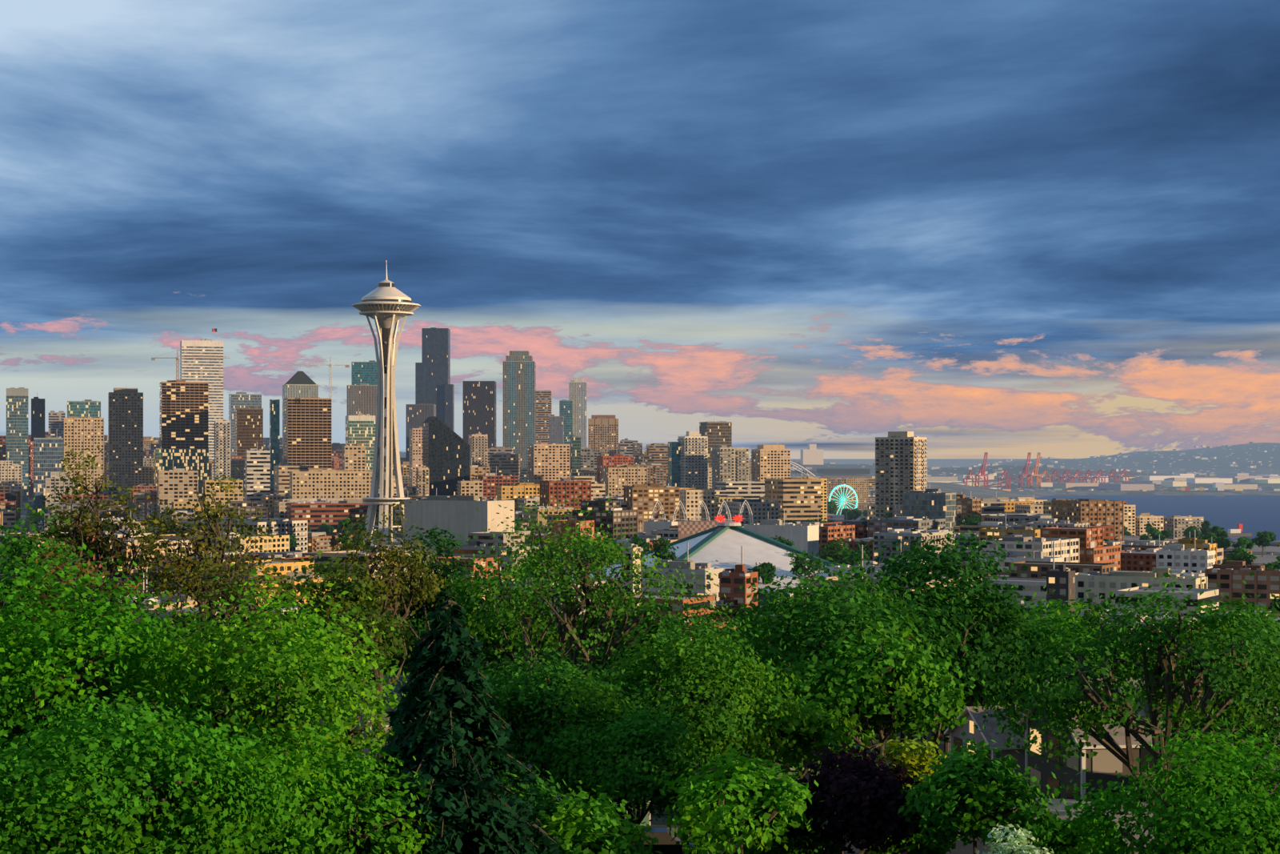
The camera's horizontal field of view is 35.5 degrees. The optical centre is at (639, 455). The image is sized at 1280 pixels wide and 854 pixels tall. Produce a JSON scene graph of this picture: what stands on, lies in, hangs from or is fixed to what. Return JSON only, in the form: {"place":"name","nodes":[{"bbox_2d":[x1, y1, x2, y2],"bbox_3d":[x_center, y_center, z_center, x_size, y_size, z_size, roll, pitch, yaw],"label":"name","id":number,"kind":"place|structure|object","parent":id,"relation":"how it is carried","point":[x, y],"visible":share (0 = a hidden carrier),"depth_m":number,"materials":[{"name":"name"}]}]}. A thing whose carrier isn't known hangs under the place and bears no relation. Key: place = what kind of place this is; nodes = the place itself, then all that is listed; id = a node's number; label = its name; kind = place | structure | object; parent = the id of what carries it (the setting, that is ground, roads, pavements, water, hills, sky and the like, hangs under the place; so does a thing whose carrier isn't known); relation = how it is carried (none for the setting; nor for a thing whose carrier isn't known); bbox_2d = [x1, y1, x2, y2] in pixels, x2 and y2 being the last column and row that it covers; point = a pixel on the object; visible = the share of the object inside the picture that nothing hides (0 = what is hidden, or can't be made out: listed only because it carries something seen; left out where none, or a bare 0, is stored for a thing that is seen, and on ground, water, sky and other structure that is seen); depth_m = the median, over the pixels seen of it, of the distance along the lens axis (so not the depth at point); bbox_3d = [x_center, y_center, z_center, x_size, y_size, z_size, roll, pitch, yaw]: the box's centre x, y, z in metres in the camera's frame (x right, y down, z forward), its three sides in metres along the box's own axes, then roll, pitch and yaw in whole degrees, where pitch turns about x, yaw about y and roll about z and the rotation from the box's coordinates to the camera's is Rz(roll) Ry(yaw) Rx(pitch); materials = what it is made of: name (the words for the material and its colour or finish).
{"place":"outdoors","nodes":[
{"label":"outdoors","id":0,"kind":"place"},
{"bbox_2d":[40,827,995,853],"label":"ground","id":1,"kind":"structure","parent":0,"point":[961,848],"depth_m":130.22,"materials":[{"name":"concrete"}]},
{"bbox_2d":[628,827,698,853],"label":"dark suv","id":2,"kind":"object","parent":1,"relation":"on","point":[665,845],"visible":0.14,"depth_m":126.50,"materials":[{"name":"paint"}]},
{"bbox_2d":[0,0,1279,458],"label":"sky","id":3,"kind":"structure","parent":0,"point":[1002,229],"materials":[{"name":"blue"}]},
{"bbox_2d":[3,442,1279,827],"bbox_3d":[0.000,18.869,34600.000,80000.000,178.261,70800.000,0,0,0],"label":"ground","id":4,"kind":"structure","parent":0,"point":[1240,455],"depth_m":7933.31,"materials":[{"name":"grey"}]},
{"bbox_2d":[6,387,28,502],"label":"skyscraper","id":5,"kind":"structure","parent":4,"relation":"on","point":[17,426],"depth_m":2504.58,"materials":[{"name":"glass"}]},
{"bbox_2d":[33,435,63,521],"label":"high-rise building","id":6,"kind":"structure","parent":4,"relation":"on","point":[48,450],"depth_m":1952.66,"materials":[{"name":"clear glass"}]},
{"bbox_2d":[0,496,107,656],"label":"tree","id":7,"kind":"object","parent":4,"relation":"on","point":[30,545],"visible":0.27,"depth_m":237.15,"materials":[{"name":"green plant"}]},
{"bbox_2d":[12,522,150,671],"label":"tree","id":8,"kind":"object","parent":4,"relation":"on","point":[46,594],"visible":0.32,"depth_m":220.02,"materials":[{"name":"green plant"}]},
{"bbox_2d":[64,409,103,494],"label":"building","id":9,"kind":"structure","parent":4,"relation":"on","point":[84,433],"depth_m":2056.14,"materials":[{"name":"beige concrete"}]},
{"bbox_2d":[36,444,166,615],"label":"tree","id":10,"kind":"object","parent":4,"relation":"on","point":[98,550],"visible":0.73,"depth_m":278.62,"materials":[{"name":"green plant"}]},
{"bbox_2d":[0,532,239,847],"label":"tree","id":11,"kind":"object","parent":4,"relation":"on","point":[43,682],"visible":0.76,"depth_m":92.97,"materials":[{"name":"green plant"}]},
{"bbox_2d":[108,387,143,500],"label":"skyscraper","id":12,"kind":"structure","parent":4,"relation":"on","point":[125,430],"depth_m":2305.29,"materials":[{"name":"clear glass"}]},
{"bbox_2d":[0,680,316,853],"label":"tree","id":13,"kind":"object","parent":4,"relation":"on","point":[182,763],"visible":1,"depth_m":74.12,"materials":[{"name":"green plant"}]},
{"bbox_2d":[153,448,208,495],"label":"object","id":14,"kind":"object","parent":4,"relation":"on","point":[192,458],"visible":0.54,"depth_m":2259.70,"materials":[{"name":"black glass"}]},
{"bbox_2d":[159,379,208,447],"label":"skyscraper","id":15,"kind":"structure","parent":4,"relation":"on","point":[184,414],"depth_m":2262.88,"materials":[{"name":"brown glass"}]},
{"bbox_2d":[180,338,223,460],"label":"skyscraper","id":16,"kind":"structure","parent":4,"relation":"on","point":[210,371],"depth_m":2660.53,"materials":[{"name":"clear glass"}]},
{"bbox_2d":[122,467,281,643],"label":"tree","id":17,"kind":"object","parent":4,"relation":"on","point":[213,516],"visible":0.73,"depth_m":268.50,"materials":[{"name":"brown plant"}]},
{"bbox_2d":[97,522,319,704],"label":"tree","id":18,"kind":"object","parent":4,"relation":"on","point":[226,594],"visible":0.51,"depth_m":212.56,"materials":[{"name":"green plant"}]},
{"bbox_2d":[212,419,230,479],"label":"skyscraper","id":19,"kind":"structure","parent":4,"relation":"on","point":[222,448],"depth_m":2052.10,"materials":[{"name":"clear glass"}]},
{"bbox_2d":[76,563,409,845],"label":"tree","id":20,"kind":"object","parent":4,"relation":"on","point":[291,689],"visible":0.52,"depth_m":96.69,"materials":[{"name":"green plant"}]},
{"bbox_2d":[228,392,261,455],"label":"skyscraper","id":21,"kind":"structure","parent":4,"relation":"on","point":[240,399],"depth_m":2903.54,"materials":[{"name":"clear glass"}]},
{"bbox_2d":[235,407,263,455],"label":"skyscraper","id":22,"kind":"structure","parent":4,"relation":"on","point":[249,428],"depth_m":2504.58,"materials":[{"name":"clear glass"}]},
{"bbox_2d":[244,440,270,503],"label":"building","id":23,"kind":"structure","parent":4,"relation":"on","point":[257,470],"depth_m":1903.22,"materials":[{"name":"white concrete"}]},
{"bbox_2d":[269,399,279,487],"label":"skyscraper","id":24,"kind":"structure","parent":4,"relation":"on","point":[274,426],"depth_m":2216.27,"materials":[{"name":"teal glass"}]},
{"bbox_2d":[282,371,318,463],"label":"skyscraper","id":25,"kind":"structure","parent":4,"relation":"on","point":[299,384],"depth_m":2960.39,"materials":[{"name":"beige glass"}]},
{"bbox_2d":[283,396,331,469],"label":"skyscraper","id":26,"kind":"structure","parent":4,"relation":"on","point":[306,430],"depth_m":2207.47,"materials":[{"name":"brown concrete"}]},
{"bbox_2d":[190,708,468,853],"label":"tree","id":27,"kind":"object","parent":4,"relation":"on","point":[330,814],"visible":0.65,"depth_m":82.51,"materials":[{"name":"green plant"}]},
{"bbox_2d":[289,460,371,499],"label":"building","id":28,"kind":"structure","parent":4,"relation":"on","point":[332,483],"depth_m":1760.24,"materials":[{"name":"beige concrete"}]},
{"bbox_2d":[265,548,420,791],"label":"tree","id":29,"kind":"object","parent":4,"relation":"on","point":[379,640],"visible":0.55,"depth_m":198.94,"materials":[{"name":"green plant"}]},
{"bbox_2d":[345,408,375,471],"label":"skyscraper","id":30,"kind":"structure","parent":4,"relation":"on","point":[360,427],"depth_m":2405.96,"materials":[{"name":"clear glass"}]},
{"bbox_2d":[346,383,377,428],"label":"skyscraper","id":31,"kind":"structure","parent":4,"relation":"on","point":[362,398],"depth_m":3050.27,"materials":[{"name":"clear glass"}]},
{"bbox_2d":[313,499,455,757],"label":"tree","id":32,"kind":"object","parent":4,"relation":"on","point":[393,570],"visible":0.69,"depth_m":234.51,"materials":[{"name":"green plant"}]},
{"bbox_2d":[352,260,420,543],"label":"observation tower","id":33,"kind":"structure","parent":4,"relation":"on","point":[386,305],"depth_m":1273.58,"materials":[{"name":"paint"}]},
{"bbox_2d":[405,403,435,461],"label":"skyscraper","id":34,"kind":"structure","parent":4,"relation":"on","point":[417,415],"depth_m":3200.16,"materials":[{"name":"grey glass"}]},
{"bbox_2d":[372,524,482,654],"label":"tree","id":35,"kind":"object","parent":4,"relation":"on","point":[424,609],"visible":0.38,"depth_m":274.33,"materials":[{"name":"green plant"}]},
{"bbox_2d":[421,327,450,423],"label":"skyscraper","id":36,"kind":"structure","parent":4,"relation":"on","point":[435,350],"depth_m":3550.30,"materials":[{"name":"blue glass"}]},
{"bbox_2d":[0,431,875,515],"bbox_3d":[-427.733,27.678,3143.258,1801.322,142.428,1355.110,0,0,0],"label":"buildings","id":37,"kind":"structure","parent":4,"relation":"on","point":[506,463],"depth_m":2880.19,"materials":[{"name":"brown glass"}]},
{"bbox_2d":[422,416,469,495],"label":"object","id":38,"kind":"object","parent":4,"relation":"on","point":[446,454],"visible":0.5,"depth_m":2005.42,"materials":[{"name":"black glass"}]},
{"bbox_2d":[338,598,563,853],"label":"tree","id":39,"kind":"object","parent":4,"relation":"on","point":[442,702],"visible":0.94,"depth_m":86.50,"materials":[{"name":"green plant"}]},
{"bbox_2d":[404,495,514,557],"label":"building","id":40,"kind":"structure","parent":4,"relation":"on","point":[461,515],"depth_m":1164.49,"materials":[{"name":"grey concrete"}]},
{"bbox_2d":[462,380,495,447],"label":"skyscraper","id":41,"kind":"structure","parent":4,"relation":"on","point":[478,406],"depth_m":3300.32,"materials":[{"name":"grey glass"}]},
{"bbox_2d":[419,546,557,681],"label":"tree","id":42,"kind":"object","parent":4,"relation":"on","point":[487,648],"visible":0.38,"depth_m":257.15,"materials":[{"name":"green plant"}]},
{"bbox_2d":[447,760,582,846],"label":"bush","id":43,"kind":"object","parent":4,"relation":"on","point":[545,799],"visible":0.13,"depth_m":94.46,"materials":[{"name":"green plant"}]},
{"bbox_2d":[496,482,539,512],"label":"building","id":44,"kind":"structure","parent":4,"relation":"on","point":[514,491],"depth_m":1705.20,"materials":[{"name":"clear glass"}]},
{"bbox_2d":[502,350,535,467],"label":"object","id":45,"kind":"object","parent":4,"relation":"on","point":[518,402],"visible":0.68,"depth_m":3400.36,"materials":[{"name":"teal glass"}]},
{"bbox_2d":[536,390,551,443],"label":"skyscraper","id":46,"kind":"structure","parent":4,"relation":"on","point":[543,406],"depth_m":3500.15,"materials":[{"name":"concrete"}]},
{"bbox_2d":[527,442,569,484],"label":"building","id":47,"kind":"structure","parent":4,"relation":"on","point":[546,461],"depth_m":2105.94,"materials":[{"name":"beige concrete"}]},
{"bbox_2d":[463,636,653,803],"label":"tree","id":48,"kind":"object","parent":4,"relation":"on","point":[529,702],"visible":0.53,"depth_m":116.19,"materials":[{"name":"green plant"}]},
{"bbox_2d":[568,377,586,447],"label":"skyscraper","id":49,"kind":"structure","parent":4,"relation":"on","point":[578,391],"depth_m":3300.18,"materials":[{"name":"grey concrete"}]},
{"bbox_2d":[453,489,735,694],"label":"tree","id":50,"kind":"object","parent":4,"relation":"on","point":[569,614],"visible":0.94,"depth_m":147.25,"materials":[{"name":"green plant"}]},
{"bbox_2d":[530,784,671,853],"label":"bush","id":51,"kind":"object","parent":4,"relation":"on","point":[593,827],"visible":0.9,"depth_m":91.06,"materials":[{"name":"green plant"}]},
{"bbox_2d":[588,412,618,455],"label":"building","id":52,"kind":"structure","parent":4,"relation":"on","point":[603,434],"depth_m":2900.27,"materials":[{"name":"beige concrete"}]},
{"bbox_2d":[601,464,647,495],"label":"building","id":53,"kind":"structure","parent":4,"relation":"on","point":[617,478],"depth_m":2005.46,"materials":[{"name":"beige concrete"}]},
{"bbox_2d":[540,694,723,847],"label":"tree","id":54,"kind":"object","parent":4,"relation":"on","point":[638,761],"visible":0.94,"depth_m":110.22,"materials":[{"name":"green plant"}]},
{"bbox_2d":[0,456,1279,546],"bbox_3d":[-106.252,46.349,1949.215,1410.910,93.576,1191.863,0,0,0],"label":"city buildings","id":55,"kind":"structure","parent":4,"relation":"on","point":[798,500],"depth_m":1622.72,"materials":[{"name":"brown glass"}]},
{"bbox_2d":[0,500,1279,700],"bbox_3d":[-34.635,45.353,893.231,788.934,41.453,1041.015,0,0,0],"label":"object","id":56,"kind":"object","parent":4,"relation":"on","point":[1083,546],"visible":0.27,"depth_m":961.85,"materials":[{"name":"grey concrete"}]},
{"bbox_2d":[0,496,1279,599],"bbox_3d":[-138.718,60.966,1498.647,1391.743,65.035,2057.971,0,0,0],"label":"trees","id":57,"kind":"object","parent":4,"relation":"on","point":[1218,534],"visible":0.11,"depth_m":1111.31,"materials":[{"name":"green plant"}]},
{"bbox_2d":[0,589,1279,764],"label":"slope trees","id":58,"kind":"object","parent":4,"relation":"on","point":[1105,604],"visible":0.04,"depth_m":249.36,"materials":[{"name":"green plant"}]},
{"bbox_2d":[624,483,679,531],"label":"building","id":59,"kind":"structure","parent":4,"relation":"on","point":[642,499],"depth_m":1505.68,"materials":[{"name":"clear glass"}]},
{"bbox_2d":[641,542,723,600],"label":"apartment building","id":60,"kind":"structure","parent":4,"relation":"on","point":[698,569],"depth_m":696.18,"materials":[{"name":"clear glass"}]},
{"bbox_2d":[668,428,707,488],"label":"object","id":61,"kind":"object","parent":4,"relation":"on","point":[694,458],"depth_m":2105.49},
{"bbox_2d":[573,594,815,853],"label":"tree","id":62,"kind":"object","parent":4,"relation":"on","point":[717,716],"visible":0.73,"depth_m":122.80,"materials":[{"name":"green plant"}]},
{"bbox_2d":[680,486,715,520],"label":"building","id":63,"kind":"structure","parent":4,"relation":"on","point":[690,499],"depth_m":1553.73,"materials":[{"name":"beige concrete"}]},
{"bbox_2d":[572,514,838,605],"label":"arena","id":64,"kind":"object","parent":4,"relation":"on","point":[722,542],"visible":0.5,"depth_m":911.45,"materials":[{"name":"white metal"}]},
{"bbox_2d":[699,415,731,467],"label":"skyscraper","id":65,"kind":"structure","parent":4,"relation":"on","point":[718,433],"depth_m":2504.79,"materials":[{"name":"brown concrete"}]},
{"bbox_2d":[711,444,748,488],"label":"building","id":66,"kind":"structure","parent":4,"relation":"on","point":[730,463],"depth_m":2004.95,"materials":[{"name":"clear glass"}]},
{"bbox_2d":[650,745,821,853],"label":"bush","id":67,"kind":"object","parent":4,"relation":"on","point":[705,802],"visible":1,"depth_m":102.44,"materials":[{"name":"green plant"}]},
{"bbox_2d":[719,545,757,612],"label":"building","id":68,"kind":"structure","parent":4,"relation":"on","point":[731,581],"depth_m":674.89,"materials":[{"name":"brown brick"}]},
{"bbox_2d":[750,444,790,481],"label":"building","id":69,"kind":"structure","parent":4,"relation":"on","point":[770,461],"depth_m":2055.83,"materials":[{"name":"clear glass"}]},
{"bbox_2d":[744,508,819,555],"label":"building","id":70,"kind":"structure","parent":4,"relation":"on","point":[805,537],"depth_m":1157.96,"materials":[{"name":"grey concrete"}]},
{"bbox_2d":[735,820,846,853],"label":"bush","id":71,"kind":"object","parent":4,"relation":"on","point":[804,847],"visible":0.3,"depth_m":110.00,"materials":[{"name":"green plant"}]},
{"bbox_2d":[708,656,875,783],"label":"tree","id":72,"kind":"object","parent":4,"relation":"on","point":[806,742],"visible":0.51,"depth_m":135.56,"materials":[{"name":"green plant"}]},
{"bbox_2d":[790,460,871,478],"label":"stadium","id":73,"kind":"object","parent":4,"relation":"on","point":[838,470],"visible":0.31,"depth_m":4800.00},
{"bbox_2d":[671,544,1011,819],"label":"tree","id":74,"kind":"object","parent":4,"relation":"on","point":[825,622],"visible":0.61,"depth_m":146.25,"materials":[{"name":"green plant"}]},
{"bbox_2d":[783,739,929,853],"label":"tree","id":75,"kind":"object","parent":4,"relation":"on","point":[866,800],"visible":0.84,"depth_m":105.72,"materials":[{"name":"purple plant"}]},
{"bbox_2d":[764,615,985,761],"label":"tree","id":76,"kind":"object","parent":4,"relation":"on","point":[924,707],"visible":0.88,"depth_m":138.91,"materials":[{"name":"green plant"}]},
{"bbox_2d":[875,431,927,518],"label":"tower","id":77,"kind":"structure","parent":4,"relation":"on","point":[901,461],"depth_m":1509.37,"materials":[{"name":"grey concrete"}]},
{"bbox_2d":[855,822,958,853],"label":"bush","id":78,"kind":"object","parent":4,"relation":"on","point":[926,845],"visible":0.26,"depth_m":110.09,"materials":[{"name":"green plant"}]},
{"bbox_2d":[875,736,947,790],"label":"bush","id":79,"kind":"object","parent":4,"relation":"on","point":[907,749],"visible":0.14,"depth_m":113.37,"materials":[{"name":"yellow plant"}]},
{"bbox_2d":[902,488,955,530],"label":"glass building","id":80,"kind":"structure","parent":4,"relation":"on","point":[935,503],"depth_m":1439.01,"materials":[{"name":"blue glass"}]},
{"bbox_2d":[825,528,1075,763],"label":"tree","id":81,"kind":"object","parent":4,"relation":"on","point":[1001,614],"visible":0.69,"depth_m":162.06,"materials":[{"name":"green plant"}]},
{"bbox_2d":[644,441,1279,535],"bbox_3d":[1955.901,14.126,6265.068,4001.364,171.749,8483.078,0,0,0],"label":"port and town","id":82,"kind":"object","parent":4,"relation":"on","point":[811,454],"visible":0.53,"depth_m":5912.43,"materials":[{"name":"paint"}]},
{"bbox_2d":[944,704,1024,784],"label":"house","id":83,"kind":"structure","parent":4,"relation":"on","point":[988,734],"depth_m":196.05,"materials":[{"name":"grey glass"}]},
{"bbox_2d":[897,730,1083,853],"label":"bush","id":84,"kind":"object","parent":4,"relation":"on","point":[967,786],"visible":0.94,"depth_m":102.80,"materials":[{"name":"green plant"}]},
{"bbox_2d":[976,822,1054,853],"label":"flowering bush","id":85,"kind":"object","parent":4,"relation":"on","point":[1023,847],"visible":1,"depth_m":97.56,"materials":[{"name":"white plant"}]},
{"bbox_2d":[963,452,1137,489],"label":"port cranes","id":86,"kind":"object","parent":4,"relation":"on","point":[1029,478],"visible":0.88,"depth_m":5504.15,"materials":[{"name":"paint"}]},
{"bbox_2d":[964,584,1137,731],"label":"tree","id":87,"kind":"object","parent":4,"relation":"on","point":[1054,649],"visible":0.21,"depth_m":167.50,"materials":[{"name":"green plant"}]},
{"bbox_2d":[1046,540,1075,614],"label":"building","id":88,"kind":"structure","parent":4,"relation":"on","point":[1061,579],"depth_m":601.95,"materials":[{"name":"grey concrete"}]},
{"bbox_2d":[1026,810,1131,853],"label":"bush","id":89,"kind":"object","parent":4,"relation":"on","point":[1058,846],"visible":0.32,"depth_m":107.42,"materials":[{"name":"green plant"}]},
{"bbox_2d":[1005,796,1186,853],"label":"tan house roof","id":90,"kind":"object","parent":4,"relation":"on","point":[1060,807],"depth_m":117.10,"materials":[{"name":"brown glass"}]},
{"bbox_2d":[948,569,1279,844],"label":"tree","id":91,"kind":"object","parent":4,"relation":"on","point":[1162,682],"visible":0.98,"depth_m":98.82,"materials":[{"name":"green plant"}]},
{"bbox_2d":[1075,567,1207,608],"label":"apartment building","id":92,"kind":"structure","parent":4,"relation":"on","point":[1098,583],"depth_m":623.00,"materials":[{"name":"beige concrete"}]},
{"bbox_2d":[1017,676,1279,801],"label":"house","id":93,"kind":"structure","parent":4,"relation":"on","point":[1104,764],"depth_m":144.17,"materials":[{"name":"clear glass"}]},
{"bbox_2d":[1049,711,1279,853],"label":"tree","id":94,"kind":"object","parent":4,"relation":"on","point":[1218,814],"visible":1,"depth_m":83.72,"materials":[{"name":"green plant"}]},
{"bbox_2d":[1156,529,1215,572],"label":"building","id":95,"kind":"structure","parent":4,"relation":"on","point":[1174,556],"depth_m":856.04,"materials":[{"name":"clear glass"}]},
{"bbox_2d":[1130,606,1279,804],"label":"tree","id":96,"kind":"object","parent":4,"relation":"on","point":[1275,725],"visible":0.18,"depth_m":117.71,"materials":[{"name":"green plant"}]},
{"bbox_2d":[1204,560,1279,610],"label":"building","id":97,"kind":"structure","parent":4,"relation":"on","point":[1262,581],"depth_m":709.62,"materials":[{"name":"brown brick"}]},
{"bbox_2d":[16,501,1279,549],"bbox_3d":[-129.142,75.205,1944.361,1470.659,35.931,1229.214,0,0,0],"label":"belltown streets","id":98,"kind":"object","parent":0,"point":[841,517],"visible":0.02,"depth_m":1824.87,"materials":[{"name":"grey asphalt"}]},
{"bbox_2d":[1034,495,1279,539],"bbox_3d":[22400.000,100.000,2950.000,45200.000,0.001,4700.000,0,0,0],"label":"water","id":99,"kind":"structure","parent":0,"point":[1252,514],"depth_m":3876.00,"materials":[{"name":"blue liquid"}]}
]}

